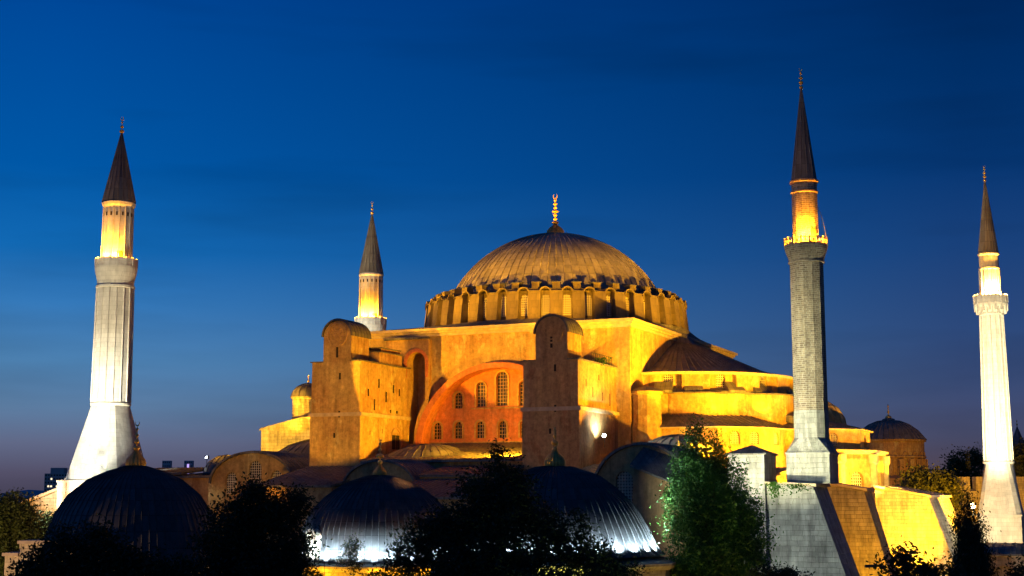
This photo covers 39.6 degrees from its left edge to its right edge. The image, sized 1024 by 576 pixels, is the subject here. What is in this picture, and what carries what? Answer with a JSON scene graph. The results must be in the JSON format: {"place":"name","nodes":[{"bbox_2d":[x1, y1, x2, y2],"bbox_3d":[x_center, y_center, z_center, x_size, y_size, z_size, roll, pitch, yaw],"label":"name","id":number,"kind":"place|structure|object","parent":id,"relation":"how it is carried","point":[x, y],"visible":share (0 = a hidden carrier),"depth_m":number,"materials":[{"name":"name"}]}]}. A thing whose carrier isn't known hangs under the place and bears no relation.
{"place":"outdoors","nodes":[
{"label":"outdoors","id":0,"kind":"place"},
{"bbox_2d":[0,490,43,506],"bbox_3d":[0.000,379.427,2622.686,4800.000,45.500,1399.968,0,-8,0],"label":"hills","id":1,"kind":"structure","parent":0,"point":[36,492],"depth_m":2632.47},
{"bbox_2d":[44,468,67,491],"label":"tower block","id":2,"kind":"structure","parent":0,"point":[52,477],"depth_m":1486.98,"materials":[{"name":"concrete"}]},
{"bbox_2d":[0,0,1023,492],"label":"sky","id":3,"kind":"structure","parent":0,"point":[261,137],"materials":[{"name":"blue"}]},
{"bbox_2d":[864,405,927,485],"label":"domed building","id":4,"kind":"structure","parent":0,"point":[901,443],"depth_m":321.30,"materials":[{"name":"stone"}]},
{"bbox_2d":[955,477,1023,526],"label":"crenellated wall","id":5,"kind":"structure","parent":0,"point":[976,484],"depth_m":259.46,"materials":[{"name":"brown stone"}]},
{"bbox_2d":[984,542,1023,575],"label":"wall","id":6,"kind":"structure","parent":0,"point":[1014,549],"depth_m":146.25,"materials":[{"name":"brown stone"}]},
{"bbox_2d":[1012,420,1023,465],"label":"spired tower","id":7,"kind":"structure","parent":0,"point":[1017,435],"depth_m":416.99,"materials":[{"name":"paint"}]},
{"label":"ground","id":8,"kind":"structure","parent":0,"visible":0},
{"bbox_2d":[0,487,50,575],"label":"broadleaf tree","id":9,"kind":"object","parent":8,"relation":"on","point":[19,522],"visible":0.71,"depth_m":107.75,"materials":[{"name":"green plant"}]},
{"bbox_2d":[2,540,68,575],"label":"stone gatehouse","id":10,"kind":"object","parent":8,"relation":"on","point":[13,555],"visible":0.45,"depth_m":88.53,"materials":[{"name":"beige stone"}]},
{"bbox_2d":[21,488,56,517],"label":"gable outbuilding","id":11,"kind":"structure","parent":8,"relation":"on","point":[49,498],"depth_m":167.60,"materials":[{"name":"stone"}]},
{"bbox_2d":[38,507,54,534],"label":"broadleaf tree","id":12,"kind":"object","parent":8,"relation":"on","point":[46,514],"visible":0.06,"depth_m":147.69,"materials":[{"name":"green plant"}]},
{"bbox_2d":[56,117,142,509],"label":"minaret","id":13,"kind":"object","parent":8,"relation":"on","point":[107,439],"visible":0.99,"depth_m":169.24,"materials":[{"name":"stone"}]},
{"bbox_2d":[2,512,223,575],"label":"broadleaf tree","id":14,"kind":"object","parent":8,"relation":"on","point":[95,553],"visible":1,"depth_m":68.05,"materials":[{"name":"green plant"}]},
{"bbox_2d":[45,422,221,575],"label":"domed tomb","id":15,"kind":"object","parent":8,"relation":"on","point":[139,499],"visible":0.71,"depth_m":92.12,"materials":[{"name":"metal"}]},
{"bbox_2d":[162,461,171,467],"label":"tower block","id":16,"kind":"structure","parent":8,"relation":"on","point":[166,464],"depth_m":2978.17,"materials":[{"name":"concrete"}]},
{"bbox_2d":[184,461,193,473],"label":"tower block","id":17,"kind":"structure","parent":8,"relation":"on","point":[187,464],"depth_m":2978.17,"materials":[{"name":"concrete"}]},
{"bbox_2d":[185,471,334,575],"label":"broadleaf tree","id":18,"kind":"object","parent":8,"relation":"on","point":[228,551],"visible":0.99,"depth_m":73.19,"materials":[{"name":"green plant"}]},
{"bbox_2d":[324,530,365,575],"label":"broadleaf tree","id":19,"kind":"object","parent":8,"relation":"on","point":[354,555],"visible":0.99,"depth_m":102.15,"materials":[{"name":"green plant"}]},
{"bbox_2d":[291,439,448,575],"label":"domed tomb","id":20,"kind":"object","parent":8,"relation":"on","point":[370,509],"visible":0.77,"depth_m":111.54,"materials":[{"name":"metal"}]},
{"bbox_2d":[354,202,386,330],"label":"minaret","id":21,"kind":"object","parent":8,"relation":"on","point":[370,312],"visible":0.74,"depth_m":223.00,"materials":[{"name":"stone"}]},
{"bbox_2d":[358,438,652,575],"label":"broadleaf tree","id":22,"kind":"object","parent":8,"relation":"on","point":[480,518],"visible":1,"depth_m":76.05,"materials":[{"name":"green plant"}]},
{"bbox_2d":[429,427,675,575],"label":"domed tomb","id":23,"kind":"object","parent":8,"relation":"on","point":[623,524],"visible":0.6,"depth_m":91.85,"materials":[{"name":"metal"}]},
{"bbox_2d":[155,195,956,575],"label":"domed basilica","id":24,"kind":"structure","parent":8,"relation":"on","point":[515,341],"depth_m":177.06,"materials":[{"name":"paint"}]},
{"bbox_2d":[592,357,610,365],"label":"wall creeper","id":25,"kind":"object","parent":24,"relation":"attached to","point":[602,359],"depth_m":170.50,"materials":[{"name":"green plant"}]},
{"bbox_2d":[766,481,783,504],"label":"wall creeper","id":26,"kind":"object","parent":24,"relation":"attached to","point":[774,485],"depth_m":138.16,"materials":[{"name":"green plant"}]},
{"bbox_2d":[778,483,813,497],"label":"wall creeper","id":27,"kind":"object","parent":24,"relation":"attached to","point":[793,487],"depth_m":137.39,"materials":[{"name":"green plant"}]},
{"bbox_2d":[784,68,838,483],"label":"minaret","id":28,"kind":"object","parent":24,"relation":"on","point":[812,453],"visible":1,"depth_m":141.66,"materials":[{"name":"stone"}]},
{"bbox_2d":[649,413,785,575],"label":"broadleaf tree","id":29,"kind":"object","parent":8,"relation":"on","point":[713,528],"visible":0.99,"depth_m":93.05,"materials":[{"name":"green plant"}]},
{"bbox_2d":[746,559,815,575],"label":"leafy shrub","id":30,"kind":"object","parent":8,"relation":"on","point":[787,571],"visible":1,"depth_m":88.17,"materials":[{"name":"green plant"}]},
{"bbox_2d":[865,564,921,574],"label":"street lamp","id":31,"kind":"object","parent":8,"relation":"on","point":[867,566],"visible":0.31,"depth_m":63.79,"materials":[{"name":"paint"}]},
{"bbox_2d":[866,535,971,575],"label":"leafy shrub","id":32,"kind":"object","parent":8,"relation":"on","point":[905,564],"visible":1,"depth_m":58.77,"materials":[{"name":"green plant"}]},
{"bbox_2d":[889,463,972,510],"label":"broadleaf tree","id":33,"kind":"object","parent":8,"relation":"on","point":[936,481],"visible":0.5,"depth_m":250.96,"materials":[{"name":"green plant"}]},
{"bbox_2d":[932,442,983,490],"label":"broadleaf tree","id":34,"kind":"object","parent":8,"relation":"on","point":[959,463],"visible":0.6,"depth_m":281.50,"materials":[{"name":"green plant"}]},
{"bbox_2d":[942,482,1005,575],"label":"cypress tree","id":35,"kind":"object","parent":8,"relation":"on","point":[975,557],"visible":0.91,"depth_m":83.37,"materials":[{"name":"green plant"}]},
{"bbox_2d":[973,167,1023,542],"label":"minaret","id":36,"kind":"object","parent":8,"relation":"on","point":[1000,499],"visible":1,"depth_m":188.60,"materials":[{"name":"stone"}]},
{"bbox_2d":[996,554,1023,575],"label":"leafy shrub","id":37,"kind":"object","parent":8,"relation":"on","point":[1018,571],"visible":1,"depth_m":55.90,"materials":[{"name":"green plant"}]},
{"bbox_2d":[1013,437,1023,476],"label":"broadleaf tree","id":38,"kind":"object","parent":8,"relation":"on","point":[1018,454],"visible":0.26,"depth_m":296.62,"materials":[{"name":"green plant"}]}
]}

